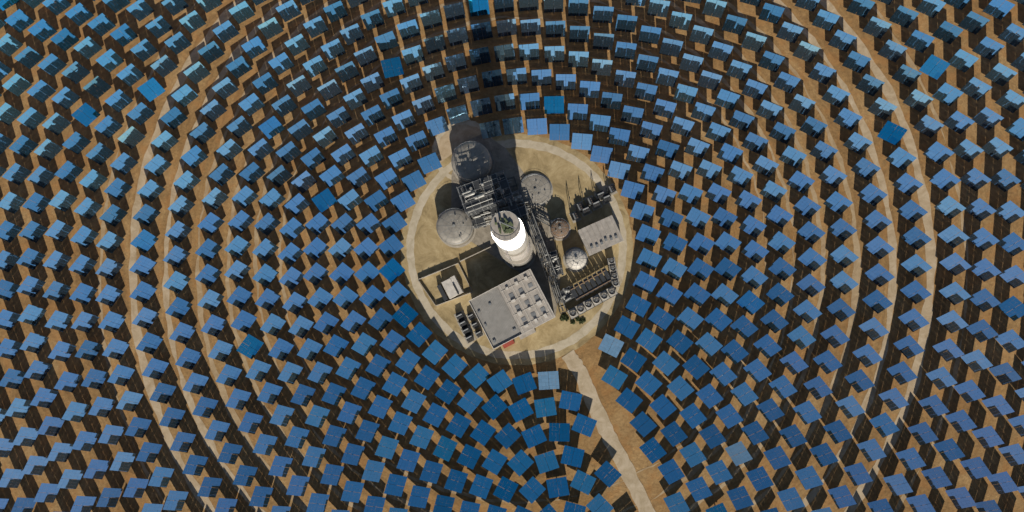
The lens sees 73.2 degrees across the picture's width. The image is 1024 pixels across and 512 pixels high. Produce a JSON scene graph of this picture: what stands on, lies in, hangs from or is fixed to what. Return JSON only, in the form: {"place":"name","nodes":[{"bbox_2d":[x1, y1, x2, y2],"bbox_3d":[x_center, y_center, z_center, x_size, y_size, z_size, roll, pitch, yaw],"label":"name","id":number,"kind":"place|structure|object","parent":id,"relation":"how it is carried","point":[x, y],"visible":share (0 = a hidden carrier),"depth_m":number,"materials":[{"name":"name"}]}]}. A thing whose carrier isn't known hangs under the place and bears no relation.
{"place":"outdoors","nodes":[
{"label":"outdoors","id":0,"kind":"place"},
{"bbox_2d":[419,264,471,304],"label":"compound pavement","id":1,"kind":"structure","parent":0,"point":[431,283],"depth_m":412.68,"materials":[{"name":"grey concrete"}]},
{"bbox_2d":[418,263,472,305],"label":"compound wall","id":2,"kind":"structure","parent":1,"relation":"on","point":[449,300],"depth_m":410.05,"materials":[{"name":"concrete"}]},
{"bbox_2d":[432,120,480,162],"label":"sandy ground","id":3,"kind":"structure","parent":0,"point":[452,139],"depth_m":419.15,"materials":[{"name":"beige sand"}]},
{"bbox_2d":[451,141,494,183],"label":"molten salt tank","id":4,"kind":"object","parent":3,"relation":"on","point":[471,161],"visible":0.99,"depth_m":404.72,"materials":[{"name":"metal"}]},
{"bbox_2d":[432,120,491,178],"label":"dirt road","id":5,"kind":"structure","parent":0,"point":[442,170],"depth_m":419.38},
{"bbox_2d":[451,134,560,316],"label":"process yard pavement","id":6,"kind":"structure","parent":0,"point":[505,161],"depth_m":413.18,"materials":[{"name":"beige concrete"}]},
{"bbox_2d":[456,170,513,216],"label":"steam generator","id":7,"kind":"object","parent":6,"relation":"on","point":[488,197],"visible":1,"depth_m":389.10,"materials":[{"name":"metal"}]},
{"bbox_2d":[470,206,499,228],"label":"salt pump station","id":8,"kind":"object","parent":6,"relation":"on","point":[478,221],"visible":0.66,"depth_m":405.23,"materials":[{"name":"metal"}]},
{"bbox_2d":[459,177,516,197],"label":"pipe rack","id":9,"kind":"object","parent":6,"relation":"on","point":[508,182],"visible":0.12,"depth_m":405.62,"materials":[{"name":"metal"}]},
{"bbox_2d":[490,211,535,269],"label":"solar receiver tower","id":10,"kind":"structure","parent":6,"relation":"on","point":[513,241],"depth_m":293.33,"materials":[{"name":"concrete"}]},
{"bbox_2d":[518,173,552,207],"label":"water tank","id":11,"kind":"object","parent":6,"relation":"on","point":[536,190],"visible":0.97,"depth_m":412.36,"materials":[{"name":"metal"}]},
{"bbox_2d":[523,206,557,280],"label":"pipe rack","id":12,"kind":"object","parent":6,"relation":"on","point":[545,250],"visible":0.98,"depth_m":402.52,"materials":[{"name":"metal"}]},
{"bbox_2d":[0,0,1023,511],"bbox_3d":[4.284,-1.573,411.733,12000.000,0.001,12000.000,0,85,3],"label":"ground","id":13,"kind":"structure","parent":0,"point":[632,438],"depth_m":411.54,"materials":[{"name":"brown soil"}]},
{"bbox_2d":[422,266,449,277],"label":"boundary wall","id":14,"kind":"structure","parent":13,"relation":"on","point":[436,272],"depth_m":410.79,"materials":[{"name":"concrete"}]},
{"bbox_2d":[437,283,458,300],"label":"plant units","id":15,"kind":"object","parent":13,"relation":"on","point":[442,292],"visible":1,"depth_m":408.19,"materials":[{"name":"metal"}]},
{"bbox_2d":[441,275,463,298],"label":"walls","id":16,"kind":"structure","parent":13,"relation":"on","point":[459,285],"depth_m":407.51,"materials":[{"name":"white paint"}]},
{"bbox_2d":[442,276,462,297],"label":"roof","id":17,"kind":"structure","parent":16,"relation":"on","point":[449,288],"depth_m":406.57,"materials":[{"name":"white paint"}]},
{"bbox_2d":[436,208,475,247],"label":"molten salt tank","id":18,"kind":"object","parent":13,"relation":"on","point":[454,227],"visible":0.94,"depth_m":402.50,"materials":[{"name":"metal"}]},
{"bbox_2d":[454,310,466,321],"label":"power transformer","id":19,"kind":"object","parent":13,"relation":"on","point":[460,315],"visible":1,"depth_m":409.05,"materials":[{"name":"metal"}]},
{"bbox_2d":[457,318,469,328],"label":"power transformer","id":20,"kind":"object","parent":13,"relation":"on","point":[463,323],"visible":1,"depth_m":408.70,"materials":[{"name":"metal"}]},
{"bbox_2d":[460,325,472,336],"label":"power transformer","id":21,"kind":"object","parent":13,"relation":"on","point":[466,330],"visible":1,"depth_m":407.79,"materials":[{"name":"metal"}]},
{"bbox_2d":[463,332,475,343],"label":"power transformer","id":22,"kind":"object","parent":13,"relation":"on","point":[469,337],"visible":1,"depth_m":407.57,"materials":[{"name":"metal"}]},
{"bbox_2d":[466,311,476,321],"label":"power transformer","id":23,"kind":"object","parent":13,"relation":"on","point":[471,316],"visible":0.98,"depth_m":408.91,"materials":[{"name":"metal"}]},
{"bbox_2d":[470,320,480,329],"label":"power transformer","id":24,"kind":"object","parent":13,"relation":"on","point":[475,324],"visible":1,"depth_m":409.30,"materials":[{"name":"metal"}]},
{"bbox_2d":[460,246,490,261],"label":"boundary wall","id":25,"kind":"structure","parent":13,"relation":"on","point":[476,253],"depth_m":410.45,"materials":[{"name":"concrete"}]},
{"bbox_2d":[474,328,484,338],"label":"power transformer","id":26,"kind":"object","parent":13,"relation":"on","point":[478,333],"visible":1,"depth_m":408.70,"materials":[{"name":"metal"}]},
{"bbox_2d":[481,201,531,222],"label":"pipe rack","id":27,"kind":"object","parent":13,"relation":"on","point":[504,208],"visible":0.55,"depth_m":405.88,"materials":[{"name":"metal"}]},
{"bbox_2d":[507,190,528,218],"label":"feedwater station","id":28,"kind":"object","parent":13,"relation":"on","point":[521,212],"visible":0.75,"depth_m":404.72,"materials":[{"name":"metal"}]},
{"bbox_2d":[534,212,551,225],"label":"pipe rack","id":29,"kind":"object","parent":13,"relation":"on","point":[546,219],"visible":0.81,"depth_m":406.67,"materials":[{"name":"metal"}]},
{"bbox_2d":[543,251,563,276],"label":"heat exchanger unit","id":30,"kind":"object","parent":13,"relation":"on","point":[555,259],"visible":0.86,"depth_m":404.80,"materials":[{"name":"metal"}]},
{"bbox_2d":[549,278,566,313],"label":"pipe rack","id":31,"kind":"object","parent":13,"relation":"on","point":[554,287],"visible":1,"depth_m":402.35,"materials":[{"name":"metal"}]},
{"bbox_2d":[548,218,570,240],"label":"buffer tank","id":32,"kind":"object","parent":13,"relation":"on","point":[559,229],"visible":1,"depth_m":401.70,"materials":[{"name":"metal"}]},
{"bbox_2d":[557,286,573,302],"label":"water treatment unit","id":33,"kind":"object","parent":13,"relation":"on","point":[566,295],"visible":0.94,"depth_m":403.42,"materials":[{"name":"metal"}]},
{"bbox_2d":[563,247,587,271],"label":"storage tank","id":34,"kind":"object","parent":13,"relation":"on","point":[575,259],"visible":1,"depth_m":401.59,"materials":[{"name":"white metal"}]},
{"bbox_2d":[569,210,581,222],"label":"power transformer","id":35,"kind":"object","parent":13,"relation":"on","point":[575,216],"visible":1,"depth_m":410.56,"materials":[{"name":"metal"}]},
{"bbox_2d":[574,201,584,213],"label":"power transformer","id":36,"kind":"object","parent":13,"relation":"on","point":[578,206],"visible":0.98,"depth_m":409.43,"materials":[{"name":"metal"}]},
{"bbox_2d":[580,205,591,216],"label":"power transformer","id":37,"kind":"object","parent":13,"relation":"on","point":[586,210],"visible":0.99,"depth_m":409.75,"materials":[{"name":"metal"}]},
{"bbox_2d":[569,180,607,207],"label":"switchyard gantry","id":38,"kind":"object","parent":13,"relation":"on","point":[582,194],"visible":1,"depth_m":405.38,"materials":[{"name":"metal"}]},
{"bbox_2d":[584,195,594,207],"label":"power transformer","id":39,"kind":"object","parent":13,"relation":"on","point":[589,200],"visible":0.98,"depth_m":409.56,"materials":[{"name":"metal"}]},
{"bbox_2d":[567,286,617,319],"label":"cooling tower","id":40,"kind":"structure","parent":13,"relation":"on","point":[596,299],"depth_m":402.00,"materials":[{"name":"metal"}]},
{"bbox_2d":[591,199,602,210],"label":"power transformer","id":41,"kind":"object","parent":13,"relation":"on","point":[596,204],"visible":0.99,"depth_m":409.41,"materials":[{"name":"metal"}]},
{"bbox_2d":[594,189,605,200],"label":"power transformer","id":42,"kind":"object","parent":13,"relation":"on","point":[599,195],"visible":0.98,"depth_m":409.10,"materials":[{"name":"metal"}]},
{"bbox_2d":[601,193,612,204],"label":"power transformer","id":43,"kind":"object","parent":13,"relation":"on","point":[607,198],"visible":0.99,"depth_m":409.42,"materials":[{"name":"metal"}]},
{"bbox_2d":[605,183,617,194],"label":"power transformer","id":44,"kind":"object","parent":13,"relation":"on","point":[612,190],"visible":0.92,"depth_m":410.35,"materials":[{"name":"metal"}]},
{"bbox_2d":[606,257,619,286],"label":"cooling tower","id":45,"kind":"structure","parent":13,"relation":"on","point":[611,262],"depth_m":402.69,"materials":[{"name":"metal"}]},
{"bbox_2d":[0,0,1023,511],"bbox_3d":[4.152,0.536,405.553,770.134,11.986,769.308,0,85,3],"label":"heliostat field","id":46,"kind":"structure","parent":0,"point":[520,462],"depth_m":405.82,"materials":[{"name":"mirror"}]},
{"bbox_2d":[406,139,626,358],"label":"pad ring road","id":47,"kind":"structure","parent":0,"point":[572,339],"depth_m":411.11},
{"bbox_2d":[401,133,632,364],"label":"sandy ground","id":48,"kind":"structure","parent":0,"point":[484,271],"depth_m":412.02,"materials":[{"name":"beige sand"},{"name":"sand"}]},
{"bbox_2d":[469,269,554,349],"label":"turbine hall","id":49,"kind":"structure","parent":48,"relation":"on","point":[508,312],"depth_m":393.20,"materials":[{"name":"white paint"}]},
{"bbox_2d":[569,268,612,300],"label":"air cooled condenser","id":50,"kind":"object","parent":48,"relation":"on","point":[588,285],"visible":1,"depth_m":400.65,"materials":[{"name":"metal"}]},
{"bbox_2d":[278,16,767,504],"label":"ring service road","id":51,"kind":"structure","parent":0,"point":[744,359],"depth_m":410.53,"materials":[{"name":"beige soil"}]},
{"bbox_2d":[253,0,794,511],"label":"ring service road","id":52,"kind":"structure","parent":0,"point":[751,404],"depth_m":410.35,"materials":[{"name":"beige soil"}]},
{"bbox_2d":[225,0,825,511],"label":"ring service road","id":53,"kind":"structure","parent":0,"point":[789,400],"depth_m":410.68,"materials":[{"name":"beige soil"}]},
{"bbox_2d":[195,0,861,511],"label":"ring service road","id":54,"kind":"structure","parent":0,"point":[231,412],"depth_m":411.04,"materials":[{"name":"beige soil"}]},
{"bbox_2d":[162,0,896,511],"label":"ring service road","id":55,"kind":"structure","parent":0,"point":[892,292],"depth_m":410.51,"materials":[{"name":"beige soil"}]},
{"bbox_2d":[128,0,936,511],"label":"ring service road","id":56,"kind":"structure","parent":0,"point":[860,492],"depth_m":409.91,"materials":[{"name":"beige soil"}]},
{"bbox_2d":[98,2,967,511],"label":"ring service road","id":57,"kind":"structure","parent":0,"point":[956,364],"depth_m":409.11,"materials":[{"name":"beige soil"}]},
{"bbox_2d":[578,215,623,255],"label":"roof","id":58,"kind":"structure","parent":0,"point":[595,233],"depth_m":402.65,"materials":[{"name":"metal"}]},
{"bbox_2d":[590,235,617,248],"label":"roof units","id":59,"kind":"object","parent":58,"relation":"on","point":[605,239],"visible":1,"depth_m":401.22},
{"bbox_2d":[562,350,655,511],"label":"access road","id":60,"kind":"structure","parent":0,"point":[605,429],"depth_m":400.58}
]}

